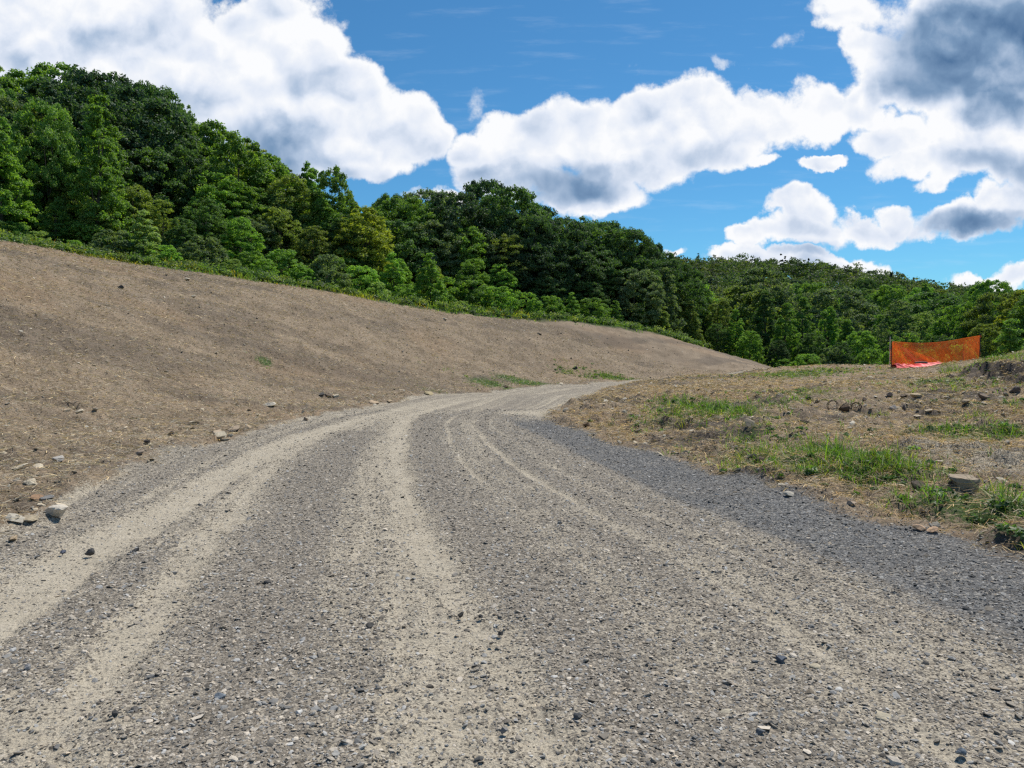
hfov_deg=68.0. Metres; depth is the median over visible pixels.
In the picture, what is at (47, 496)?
stone
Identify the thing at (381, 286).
shrub
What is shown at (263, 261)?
shrub
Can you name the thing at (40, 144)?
oak tree
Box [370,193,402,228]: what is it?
oak tree
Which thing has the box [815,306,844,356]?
poplar tree
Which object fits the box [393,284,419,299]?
shrub
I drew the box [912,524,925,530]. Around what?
stone
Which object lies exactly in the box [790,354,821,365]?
shrub
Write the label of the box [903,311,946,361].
birch tree
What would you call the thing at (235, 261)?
shrub
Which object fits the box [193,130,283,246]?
maple tree
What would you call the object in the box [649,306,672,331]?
sapling
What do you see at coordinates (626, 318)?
maple tree
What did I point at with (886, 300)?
maple tree
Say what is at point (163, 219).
birch tree
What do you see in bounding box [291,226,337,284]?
maple tree
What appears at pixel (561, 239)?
oak tree
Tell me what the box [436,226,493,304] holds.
maple tree
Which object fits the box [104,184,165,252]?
maple tree
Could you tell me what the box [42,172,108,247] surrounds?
maple tree
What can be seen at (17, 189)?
poplar tree
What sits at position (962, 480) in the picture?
stone block
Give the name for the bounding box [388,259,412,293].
maple tree
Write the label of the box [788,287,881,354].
oak tree
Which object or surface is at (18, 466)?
stone
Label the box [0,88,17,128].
oak tree
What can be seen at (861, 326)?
maple tree
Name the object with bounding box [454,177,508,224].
oak tree
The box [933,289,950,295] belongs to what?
maple tree
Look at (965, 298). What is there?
oak tree
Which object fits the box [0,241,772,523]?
bare slope
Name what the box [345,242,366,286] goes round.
poplar tree
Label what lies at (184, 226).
maple tree
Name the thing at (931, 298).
oak tree
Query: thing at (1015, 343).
sapling
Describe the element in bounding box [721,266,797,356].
maple tree
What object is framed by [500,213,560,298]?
oak tree
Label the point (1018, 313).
oak tree
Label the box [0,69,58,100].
maple tree
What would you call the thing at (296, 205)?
poplar tree
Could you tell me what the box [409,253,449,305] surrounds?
sapling
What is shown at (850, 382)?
straw
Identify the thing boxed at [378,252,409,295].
sapling
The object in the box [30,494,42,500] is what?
stone
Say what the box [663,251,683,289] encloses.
maple tree
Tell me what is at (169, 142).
maple tree
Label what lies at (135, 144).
oak tree
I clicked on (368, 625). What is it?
stone
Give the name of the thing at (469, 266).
maple tree
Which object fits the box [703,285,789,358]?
oak tree
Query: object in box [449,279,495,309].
shrub
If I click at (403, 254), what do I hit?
oak tree
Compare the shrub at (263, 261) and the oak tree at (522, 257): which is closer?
the shrub at (263, 261)
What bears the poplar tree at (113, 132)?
on the ground at (998, 456)
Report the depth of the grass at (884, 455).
10.57 m
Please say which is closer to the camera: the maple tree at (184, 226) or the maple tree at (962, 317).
the maple tree at (184, 226)
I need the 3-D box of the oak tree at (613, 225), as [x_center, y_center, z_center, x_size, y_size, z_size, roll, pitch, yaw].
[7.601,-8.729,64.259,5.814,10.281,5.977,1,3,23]
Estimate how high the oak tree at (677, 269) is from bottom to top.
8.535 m
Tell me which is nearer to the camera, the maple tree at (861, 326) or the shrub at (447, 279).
the shrub at (447, 279)
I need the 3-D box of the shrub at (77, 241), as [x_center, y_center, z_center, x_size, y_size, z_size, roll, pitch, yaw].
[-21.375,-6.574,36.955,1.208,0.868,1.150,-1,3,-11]
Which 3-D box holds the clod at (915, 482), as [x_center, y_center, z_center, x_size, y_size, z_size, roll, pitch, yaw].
[4.283,1.074,7.993,0.137,0.102,0.203,1,3,24]
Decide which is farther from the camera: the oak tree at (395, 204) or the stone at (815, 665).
the oak tree at (395, 204)
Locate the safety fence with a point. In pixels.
(921, 350)
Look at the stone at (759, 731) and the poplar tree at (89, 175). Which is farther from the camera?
the poplar tree at (89, 175)
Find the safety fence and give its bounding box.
[890,333,980,367]
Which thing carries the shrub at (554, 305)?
on the ground at (998, 456)
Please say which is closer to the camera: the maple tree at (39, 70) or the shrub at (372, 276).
the shrub at (372, 276)
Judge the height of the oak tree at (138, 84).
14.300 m
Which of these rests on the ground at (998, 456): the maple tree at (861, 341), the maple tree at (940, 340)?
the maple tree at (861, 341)
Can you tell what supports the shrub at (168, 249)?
on the ground at (998, 456)
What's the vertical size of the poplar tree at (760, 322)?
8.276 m
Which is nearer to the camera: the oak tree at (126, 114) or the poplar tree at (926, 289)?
the oak tree at (126, 114)
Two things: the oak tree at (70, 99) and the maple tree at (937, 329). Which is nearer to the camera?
the oak tree at (70, 99)
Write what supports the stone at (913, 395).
on the ground at (998, 456)
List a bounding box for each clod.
[754,456,764,464]
[839,405,849,411]
[911,480,925,490]
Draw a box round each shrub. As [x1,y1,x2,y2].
[0,221,30,235]
[26,230,53,242]
[66,240,84,247]
[88,229,141,254]
[120,239,158,253]
[151,244,183,262]
[174,235,229,266]
[219,259,243,270]
[232,251,265,269]
[248,259,278,276]
[261,248,308,281]
[291,268,316,286]
[307,254,352,287]
[319,257,368,286]
[337,265,383,293]
[365,282,390,298]
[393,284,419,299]
[426,276,466,302]
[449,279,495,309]
[479,286,521,315]
[504,292,541,313]
[536,295,566,318]
[578,297,612,323]
[772,359,791,367]
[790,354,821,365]
[819,347,845,364]
[854,348,887,364]
[880,351,904,364]
[906,349,940,363]
[945,344,976,361]
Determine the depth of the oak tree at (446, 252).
52.21 m
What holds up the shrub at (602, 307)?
on the ground at (998, 456)
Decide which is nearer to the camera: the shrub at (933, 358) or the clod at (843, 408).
the clod at (843, 408)
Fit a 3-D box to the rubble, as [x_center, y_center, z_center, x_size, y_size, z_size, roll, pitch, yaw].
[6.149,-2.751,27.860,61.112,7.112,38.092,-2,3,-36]
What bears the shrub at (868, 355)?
on the bare slope
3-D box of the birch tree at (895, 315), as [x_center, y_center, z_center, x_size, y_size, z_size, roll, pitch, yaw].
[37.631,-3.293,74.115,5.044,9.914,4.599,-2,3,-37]
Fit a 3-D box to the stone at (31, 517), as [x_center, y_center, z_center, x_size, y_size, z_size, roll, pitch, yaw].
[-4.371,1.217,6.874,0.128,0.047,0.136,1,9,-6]
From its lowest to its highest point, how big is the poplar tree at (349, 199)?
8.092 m
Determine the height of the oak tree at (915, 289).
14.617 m
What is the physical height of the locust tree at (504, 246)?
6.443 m
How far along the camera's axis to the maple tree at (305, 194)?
48.94 m
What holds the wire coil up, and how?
on the ground at (998, 456)
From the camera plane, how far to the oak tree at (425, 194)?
58.95 m
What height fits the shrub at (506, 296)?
2.041 m
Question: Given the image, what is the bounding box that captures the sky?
[0,0,1023,292]
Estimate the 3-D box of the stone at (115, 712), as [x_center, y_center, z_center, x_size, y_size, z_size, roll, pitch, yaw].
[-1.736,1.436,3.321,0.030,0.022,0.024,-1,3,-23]
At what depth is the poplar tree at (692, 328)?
63.38 m
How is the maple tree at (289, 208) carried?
on the ground at (998, 456)
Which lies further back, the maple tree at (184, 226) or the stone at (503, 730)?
the maple tree at (184, 226)
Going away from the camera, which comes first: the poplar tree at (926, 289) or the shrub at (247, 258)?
the shrub at (247, 258)
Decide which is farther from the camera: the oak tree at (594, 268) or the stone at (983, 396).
the oak tree at (594, 268)
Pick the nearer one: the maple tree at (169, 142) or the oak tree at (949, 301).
the maple tree at (169, 142)
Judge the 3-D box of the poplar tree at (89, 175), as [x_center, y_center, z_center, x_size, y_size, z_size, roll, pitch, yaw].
[-22.285,-10.536,40.681,4.322,8.897,3.635,0,3,-6]
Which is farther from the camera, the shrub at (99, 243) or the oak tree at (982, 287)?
the oak tree at (982, 287)
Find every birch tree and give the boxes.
[146,199,182,253]
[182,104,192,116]
[703,296,738,352]
[874,299,920,363]
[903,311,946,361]
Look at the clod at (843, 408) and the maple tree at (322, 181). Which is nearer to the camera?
the clod at (843, 408)
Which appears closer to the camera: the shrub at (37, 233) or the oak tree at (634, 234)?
the shrub at (37, 233)
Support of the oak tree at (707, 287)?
on the ground at (998, 456)
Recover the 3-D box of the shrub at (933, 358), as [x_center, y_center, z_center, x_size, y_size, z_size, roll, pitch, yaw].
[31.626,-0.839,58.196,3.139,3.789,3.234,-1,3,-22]
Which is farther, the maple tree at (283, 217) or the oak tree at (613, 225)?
the oak tree at (613, 225)
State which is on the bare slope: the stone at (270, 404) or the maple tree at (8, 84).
the stone at (270, 404)
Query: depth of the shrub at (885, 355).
59.91 m
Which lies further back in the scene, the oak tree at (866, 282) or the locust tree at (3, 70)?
the oak tree at (866, 282)
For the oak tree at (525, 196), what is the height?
10.866 m
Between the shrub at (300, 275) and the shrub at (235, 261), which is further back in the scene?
the shrub at (300, 275)
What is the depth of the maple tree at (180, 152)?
46.75 m
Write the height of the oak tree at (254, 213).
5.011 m
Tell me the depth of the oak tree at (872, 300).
132.47 m
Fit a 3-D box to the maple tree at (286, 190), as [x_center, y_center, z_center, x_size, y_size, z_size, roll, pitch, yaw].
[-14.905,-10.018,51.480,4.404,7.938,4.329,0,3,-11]
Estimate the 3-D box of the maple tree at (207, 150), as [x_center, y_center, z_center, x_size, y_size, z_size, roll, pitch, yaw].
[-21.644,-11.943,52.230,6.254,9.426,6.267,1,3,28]
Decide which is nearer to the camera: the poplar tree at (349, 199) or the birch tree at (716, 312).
the poplar tree at (349, 199)
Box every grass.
[0,228,773,366]
[244,350,1023,549]
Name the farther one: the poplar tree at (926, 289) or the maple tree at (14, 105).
the poplar tree at (926, 289)
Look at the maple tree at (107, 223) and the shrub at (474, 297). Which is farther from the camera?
the shrub at (474, 297)
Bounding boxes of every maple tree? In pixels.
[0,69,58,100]
[0,76,27,97]
[0,95,44,214]
[0,113,61,222]
[0,137,29,221]
[0,156,58,242]
[1,186,38,234]
[23,61,77,98]
[34,202,75,242]
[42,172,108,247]
[56,81,105,126]
[73,203,120,248]
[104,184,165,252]
[112,115,132,145]
[131,116,168,150]
[152,145,222,262]
[158,138,226,223]
[160,134,209,185]
[161,217,202,261]
[177,170,256,263]
[177,197,235,263]
[182,122,225,158]
[186,118,244,180]
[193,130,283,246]
[219,216,265,268]
[231,152,299,241]
[250,194,306,271]
[252,206,307,277]
[257,174,319,277]
[277,181,313,238]
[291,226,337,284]
[298,197,351,262]
[308,164,359,254]
[320,214,381,288]
[332,205,396,290]
[351,240,384,279]
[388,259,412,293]
[415,264,446,297]
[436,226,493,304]
[452,259,490,305]
[484,263,521,307]
[623,306,636,322]
[659,266,684,325]
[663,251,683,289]
[669,290,698,337]
[676,265,713,343]
[704,324,733,353]
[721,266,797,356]
[732,330,765,363]
[764,340,790,367]
[792,333,829,365]
[825,342,858,364]
[828,304,865,341]
[839,330,880,363]
[864,283,917,348]
[878,332,929,364]
[915,335,961,363]
[925,304,965,360]
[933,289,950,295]
[947,301,995,361]
[961,323,1008,358]
[989,288,1023,356]
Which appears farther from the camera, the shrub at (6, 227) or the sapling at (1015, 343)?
the sapling at (1015, 343)
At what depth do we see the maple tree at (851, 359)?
61.52 m
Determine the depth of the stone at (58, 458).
10.11 m
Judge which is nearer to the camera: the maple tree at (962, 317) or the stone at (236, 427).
the stone at (236, 427)
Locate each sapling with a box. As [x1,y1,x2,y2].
[124,209,161,257]
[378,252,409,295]
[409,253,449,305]
[563,292,579,320]
[609,301,624,322]
[632,303,648,326]
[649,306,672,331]
[986,318,1023,357]
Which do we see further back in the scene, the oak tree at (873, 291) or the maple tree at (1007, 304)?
the oak tree at (873, 291)
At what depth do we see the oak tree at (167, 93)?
54.11 m
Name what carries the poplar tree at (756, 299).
on the ground at (998, 456)
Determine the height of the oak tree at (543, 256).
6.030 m
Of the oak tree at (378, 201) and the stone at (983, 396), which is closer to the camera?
the stone at (983, 396)
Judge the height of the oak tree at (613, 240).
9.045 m
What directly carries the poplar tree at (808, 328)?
on the ground at (998, 456)
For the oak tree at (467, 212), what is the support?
on the ground at (998, 456)
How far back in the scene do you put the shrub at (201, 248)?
38.92 m
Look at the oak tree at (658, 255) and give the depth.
61.34 m
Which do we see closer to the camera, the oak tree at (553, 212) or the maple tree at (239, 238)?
the maple tree at (239, 238)
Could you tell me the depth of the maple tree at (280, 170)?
50.98 m
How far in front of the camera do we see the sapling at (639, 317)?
56.83 m
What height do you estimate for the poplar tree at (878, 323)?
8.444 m
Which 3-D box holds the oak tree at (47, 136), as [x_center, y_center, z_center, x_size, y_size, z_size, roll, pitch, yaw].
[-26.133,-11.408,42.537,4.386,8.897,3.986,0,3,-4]
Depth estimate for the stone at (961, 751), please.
2.97 m
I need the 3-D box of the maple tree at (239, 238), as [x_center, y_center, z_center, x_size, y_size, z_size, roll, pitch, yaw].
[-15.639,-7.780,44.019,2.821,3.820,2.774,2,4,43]
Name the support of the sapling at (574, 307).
on the ground at (998, 456)
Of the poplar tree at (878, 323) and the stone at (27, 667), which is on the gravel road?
the stone at (27, 667)
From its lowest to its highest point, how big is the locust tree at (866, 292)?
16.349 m
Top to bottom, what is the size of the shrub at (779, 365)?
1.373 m
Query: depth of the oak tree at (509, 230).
55.33 m
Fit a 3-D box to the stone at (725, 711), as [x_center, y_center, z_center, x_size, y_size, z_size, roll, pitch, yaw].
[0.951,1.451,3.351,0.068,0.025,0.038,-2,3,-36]
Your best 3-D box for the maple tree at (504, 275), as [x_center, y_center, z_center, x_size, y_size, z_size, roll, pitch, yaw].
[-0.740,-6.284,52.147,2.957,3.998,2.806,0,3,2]
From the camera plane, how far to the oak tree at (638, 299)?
57.98 m
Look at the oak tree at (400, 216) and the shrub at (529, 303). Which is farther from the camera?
the oak tree at (400, 216)
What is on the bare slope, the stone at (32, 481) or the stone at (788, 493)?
the stone at (32, 481)
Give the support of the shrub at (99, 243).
on the ground at (998, 456)
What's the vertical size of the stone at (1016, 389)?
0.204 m
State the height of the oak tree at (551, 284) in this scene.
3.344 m
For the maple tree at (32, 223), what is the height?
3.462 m
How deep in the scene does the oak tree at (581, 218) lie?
61.38 m
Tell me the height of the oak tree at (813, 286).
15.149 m
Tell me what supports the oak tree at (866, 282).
on the hills
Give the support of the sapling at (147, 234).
on the ground at (998, 456)
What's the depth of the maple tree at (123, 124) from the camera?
50.89 m
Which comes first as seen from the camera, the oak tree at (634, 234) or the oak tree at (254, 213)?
the oak tree at (254, 213)
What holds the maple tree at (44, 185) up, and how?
on the ground at (998, 456)
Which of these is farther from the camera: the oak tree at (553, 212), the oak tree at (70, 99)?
the oak tree at (553, 212)
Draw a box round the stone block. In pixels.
[948,474,980,489]
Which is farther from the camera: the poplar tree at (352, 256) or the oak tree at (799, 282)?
the oak tree at (799, 282)
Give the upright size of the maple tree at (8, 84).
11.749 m
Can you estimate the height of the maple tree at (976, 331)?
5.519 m
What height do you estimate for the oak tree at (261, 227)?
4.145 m
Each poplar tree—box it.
[0,116,39,238]
[59,103,136,251]
[67,94,144,232]
[285,203,303,263]
[300,161,323,201]
[304,198,341,263]
[333,190,363,225]
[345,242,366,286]
[474,244,503,304]
[658,267,687,342]
[679,300,705,343]
[695,293,712,347]
[721,308,753,359]
[746,289,774,363]
[746,290,781,365]
[763,302,805,364]
[786,296,821,362]
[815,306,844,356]
[833,319,859,363]
[866,314,892,354]
[921,283,930,292]
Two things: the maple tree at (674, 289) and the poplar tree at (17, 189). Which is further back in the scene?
the maple tree at (674, 289)
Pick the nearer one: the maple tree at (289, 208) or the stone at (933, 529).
the stone at (933, 529)
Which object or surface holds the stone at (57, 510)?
on the gravel road
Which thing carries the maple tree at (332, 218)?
on the ground at (998, 456)
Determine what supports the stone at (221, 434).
on the bare slope
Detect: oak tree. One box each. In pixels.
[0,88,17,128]
[0,96,83,240]
[2,122,81,228]
[11,76,129,159]
[38,64,154,130]
[52,125,176,225]
[69,98,135,129]
[71,81,205,223]
[120,146,199,238]
[127,82,204,146]
[130,80,168,135]
[211,207,263,250]
[221,216,280,266]
[308,249,343,277]
[366,195,449,279]
[367,219,442,290]
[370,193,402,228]
[389,203,416,286]
[396,187,459,223]
[396,219,472,301]
[400,203,479,286]
[423,190,497,290]
[438,243,493,288]
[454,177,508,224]
[471,184,552,297]
[475,236,541,302]
[478,204,514,232]
[493,195,523,233]
[494,211,555,297]
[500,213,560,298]
[505,242,577,311]
[518,205,567,228]
[518,232,584,306]
[525,277,567,313]
[527,218,598,307]
[531,225,577,273]
[533,248,609,313]
[553,216,599,240]
[565,236,617,315]
[566,281,610,315]
[568,223,638,313]
[574,250,640,314]
[591,219,635,257]
[595,226,662,311]
[602,262,663,322]
[609,268,666,326]
[624,243,670,298]
[637,242,674,278]
[659,259,708,333]
[691,281,724,329]
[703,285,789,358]
[782,279,814,293]
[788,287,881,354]
[789,281,842,344]
[838,299,890,335]
[851,279,877,290]
[861,289,878,299]
[889,291,972,349]
[904,287,935,300]
[910,294,961,335]
[959,291,1022,351]
[960,285,998,302]
[963,279,1013,352]
[1006,292,1023,342]
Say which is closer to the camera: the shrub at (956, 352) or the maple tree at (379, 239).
the maple tree at (379, 239)
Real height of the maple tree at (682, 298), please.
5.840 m
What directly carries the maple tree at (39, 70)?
on the ground at (998, 456)
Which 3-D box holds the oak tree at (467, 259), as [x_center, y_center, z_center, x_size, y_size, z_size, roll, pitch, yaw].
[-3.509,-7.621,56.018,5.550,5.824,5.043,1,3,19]
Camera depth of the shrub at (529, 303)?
49.54 m
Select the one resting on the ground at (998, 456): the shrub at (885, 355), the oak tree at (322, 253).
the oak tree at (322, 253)
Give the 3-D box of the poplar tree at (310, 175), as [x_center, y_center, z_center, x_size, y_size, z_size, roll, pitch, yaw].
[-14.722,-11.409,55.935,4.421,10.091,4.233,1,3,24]
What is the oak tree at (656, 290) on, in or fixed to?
on the ground at (998, 456)
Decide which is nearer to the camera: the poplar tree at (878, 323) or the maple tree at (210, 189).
the maple tree at (210, 189)
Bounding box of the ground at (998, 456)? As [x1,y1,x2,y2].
[0,254,1023,560]
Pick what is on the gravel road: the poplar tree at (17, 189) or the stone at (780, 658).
the stone at (780, 658)
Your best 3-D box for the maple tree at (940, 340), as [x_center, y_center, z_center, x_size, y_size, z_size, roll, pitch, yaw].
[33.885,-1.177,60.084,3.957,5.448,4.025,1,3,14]
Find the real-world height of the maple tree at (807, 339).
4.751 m
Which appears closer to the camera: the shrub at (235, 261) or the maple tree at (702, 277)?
the shrub at (235, 261)
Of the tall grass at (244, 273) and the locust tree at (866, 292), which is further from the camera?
the locust tree at (866, 292)
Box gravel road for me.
[0,370,1023,767]
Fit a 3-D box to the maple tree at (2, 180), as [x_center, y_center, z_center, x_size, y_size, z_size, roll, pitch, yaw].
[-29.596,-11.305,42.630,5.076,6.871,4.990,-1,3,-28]
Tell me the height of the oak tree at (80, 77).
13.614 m
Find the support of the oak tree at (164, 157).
on the ground at (998, 456)
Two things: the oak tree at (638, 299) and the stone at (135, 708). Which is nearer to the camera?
the stone at (135, 708)
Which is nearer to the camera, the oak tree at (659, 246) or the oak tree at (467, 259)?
the oak tree at (467, 259)
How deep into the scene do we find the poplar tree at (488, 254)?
53.14 m
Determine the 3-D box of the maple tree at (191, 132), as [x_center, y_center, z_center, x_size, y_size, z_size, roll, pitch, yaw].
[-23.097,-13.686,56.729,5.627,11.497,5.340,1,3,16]
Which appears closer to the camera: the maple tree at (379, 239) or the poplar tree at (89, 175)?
the poplar tree at (89, 175)
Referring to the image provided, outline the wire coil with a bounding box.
[827,400,861,409]
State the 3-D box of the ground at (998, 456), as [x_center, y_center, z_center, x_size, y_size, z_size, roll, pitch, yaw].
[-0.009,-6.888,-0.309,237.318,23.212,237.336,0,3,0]
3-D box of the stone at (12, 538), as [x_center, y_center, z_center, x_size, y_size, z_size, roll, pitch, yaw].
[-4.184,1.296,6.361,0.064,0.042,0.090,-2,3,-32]
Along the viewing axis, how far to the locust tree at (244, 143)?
54.83 m
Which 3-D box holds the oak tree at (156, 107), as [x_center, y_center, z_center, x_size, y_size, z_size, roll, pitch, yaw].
[-24.361,-13.206,49.597,9.434,11.782,8.573,1,3,21]
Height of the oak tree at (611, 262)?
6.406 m
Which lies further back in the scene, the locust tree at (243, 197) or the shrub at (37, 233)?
the locust tree at (243, 197)
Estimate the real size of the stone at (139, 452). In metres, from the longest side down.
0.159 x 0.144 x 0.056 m
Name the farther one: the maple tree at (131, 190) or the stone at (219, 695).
the maple tree at (131, 190)
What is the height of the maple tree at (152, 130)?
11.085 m
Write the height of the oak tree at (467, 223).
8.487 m
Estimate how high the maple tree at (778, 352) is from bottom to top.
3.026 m
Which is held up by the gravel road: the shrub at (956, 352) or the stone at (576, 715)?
the stone at (576, 715)
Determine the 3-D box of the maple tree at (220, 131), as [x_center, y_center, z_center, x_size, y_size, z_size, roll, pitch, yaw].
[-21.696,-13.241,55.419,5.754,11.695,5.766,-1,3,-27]
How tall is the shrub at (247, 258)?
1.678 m
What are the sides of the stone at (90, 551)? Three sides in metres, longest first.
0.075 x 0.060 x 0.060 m
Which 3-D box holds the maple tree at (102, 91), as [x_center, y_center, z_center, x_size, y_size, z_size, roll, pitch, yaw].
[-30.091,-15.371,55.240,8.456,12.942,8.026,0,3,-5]
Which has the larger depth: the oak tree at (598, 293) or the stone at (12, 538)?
the oak tree at (598, 293)
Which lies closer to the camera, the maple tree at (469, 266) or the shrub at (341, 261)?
the shrub at (341, 261)
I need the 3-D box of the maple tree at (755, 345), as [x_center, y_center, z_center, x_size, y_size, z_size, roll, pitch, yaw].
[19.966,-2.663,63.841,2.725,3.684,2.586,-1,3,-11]
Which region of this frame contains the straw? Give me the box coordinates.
[0,240,1023,560]
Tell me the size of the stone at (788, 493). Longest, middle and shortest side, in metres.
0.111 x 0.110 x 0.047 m
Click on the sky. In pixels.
(888, 135)
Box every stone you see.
[8,535,16,540]
[11,463,28,469]
[23,478,36,485]
[23,515,38,520]
[24,663,30,670]
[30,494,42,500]
[33,463,42,467]
[40,495,54,498]
[46,504,67,516]
[52,455,63,461]
[85,548,94,555]
[111,709,118,715]
[131,706,137,711]
[136,449,143,454]
[214,431,226,438]
[214,692,225,698]
[227,425,239,431]
[263,402,275,405]
[365,622,373,628]
[500,727,507,733]
[573,712,580,718]
[720,709,732,712]
[756,728,764,734]
[775,655,786,663]
[783,491,793,496]
[809,663,820,668]
[875,710,893,719]
[910,393,924,398]
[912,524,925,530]
[926,526,937,531]
[955,747,966,754]
[978,394,990,398]
[1009,386,1020,392]
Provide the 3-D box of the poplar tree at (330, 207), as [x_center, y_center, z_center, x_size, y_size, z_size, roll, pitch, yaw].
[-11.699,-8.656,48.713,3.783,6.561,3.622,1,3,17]
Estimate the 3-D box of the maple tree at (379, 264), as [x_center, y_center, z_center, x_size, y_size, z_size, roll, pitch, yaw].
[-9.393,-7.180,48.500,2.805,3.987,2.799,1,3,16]
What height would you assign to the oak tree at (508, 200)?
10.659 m
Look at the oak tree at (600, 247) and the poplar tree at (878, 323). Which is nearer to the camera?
the oak tree at (600, 247)
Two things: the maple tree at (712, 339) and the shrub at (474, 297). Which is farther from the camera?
the maple tree at (712, 339)
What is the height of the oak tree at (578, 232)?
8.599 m
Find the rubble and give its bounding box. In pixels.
[0,240,1023,548]
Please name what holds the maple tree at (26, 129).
on the ground at (998, 456)
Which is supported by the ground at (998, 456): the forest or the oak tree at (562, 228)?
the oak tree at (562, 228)
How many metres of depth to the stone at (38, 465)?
9.15 m
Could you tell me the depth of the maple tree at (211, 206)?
43.69 m
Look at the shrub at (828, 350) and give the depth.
61.26 m
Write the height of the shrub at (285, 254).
1.987 m
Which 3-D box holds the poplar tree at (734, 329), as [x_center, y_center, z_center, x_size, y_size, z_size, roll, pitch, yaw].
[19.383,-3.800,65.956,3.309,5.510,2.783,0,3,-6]
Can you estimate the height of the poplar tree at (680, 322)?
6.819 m
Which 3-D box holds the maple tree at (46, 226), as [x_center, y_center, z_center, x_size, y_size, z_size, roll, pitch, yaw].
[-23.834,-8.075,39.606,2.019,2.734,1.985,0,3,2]
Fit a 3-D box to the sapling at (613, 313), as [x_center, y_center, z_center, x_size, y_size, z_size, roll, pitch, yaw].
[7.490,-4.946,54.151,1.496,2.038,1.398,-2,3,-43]
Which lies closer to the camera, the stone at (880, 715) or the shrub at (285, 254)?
the stone at (880, 715)
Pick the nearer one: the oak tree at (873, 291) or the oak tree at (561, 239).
the oak tree at (561, 239)
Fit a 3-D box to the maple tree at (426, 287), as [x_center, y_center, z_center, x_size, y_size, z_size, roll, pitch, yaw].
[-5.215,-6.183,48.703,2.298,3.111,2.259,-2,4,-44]
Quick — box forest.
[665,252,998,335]
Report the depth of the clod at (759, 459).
10.19 m
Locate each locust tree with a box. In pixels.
[0,67,31,93]
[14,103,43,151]
[220,181,279,252]
[222,140,275,177]
[481,234,532,306]
[855,288,872,298]
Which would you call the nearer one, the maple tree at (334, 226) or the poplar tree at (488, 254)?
the maple tree at (334, 226)
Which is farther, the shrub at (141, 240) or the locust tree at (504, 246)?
the locust tree at (504, 246)
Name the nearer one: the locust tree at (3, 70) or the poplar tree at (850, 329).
the locust tree at (3, 70)
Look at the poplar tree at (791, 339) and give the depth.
65.42 m
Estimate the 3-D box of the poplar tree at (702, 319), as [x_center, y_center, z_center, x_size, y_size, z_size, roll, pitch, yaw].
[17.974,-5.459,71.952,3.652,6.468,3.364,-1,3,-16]
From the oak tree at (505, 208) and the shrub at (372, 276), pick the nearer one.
the shrub at (372, 276)
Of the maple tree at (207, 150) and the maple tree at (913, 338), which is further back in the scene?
the maple tree at (913, 338)
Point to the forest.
(722, 272)
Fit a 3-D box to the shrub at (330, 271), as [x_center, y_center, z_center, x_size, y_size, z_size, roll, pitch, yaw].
[-10.233,-6.176,42.530,2.595,2.165,2.725,-1,3,-26]

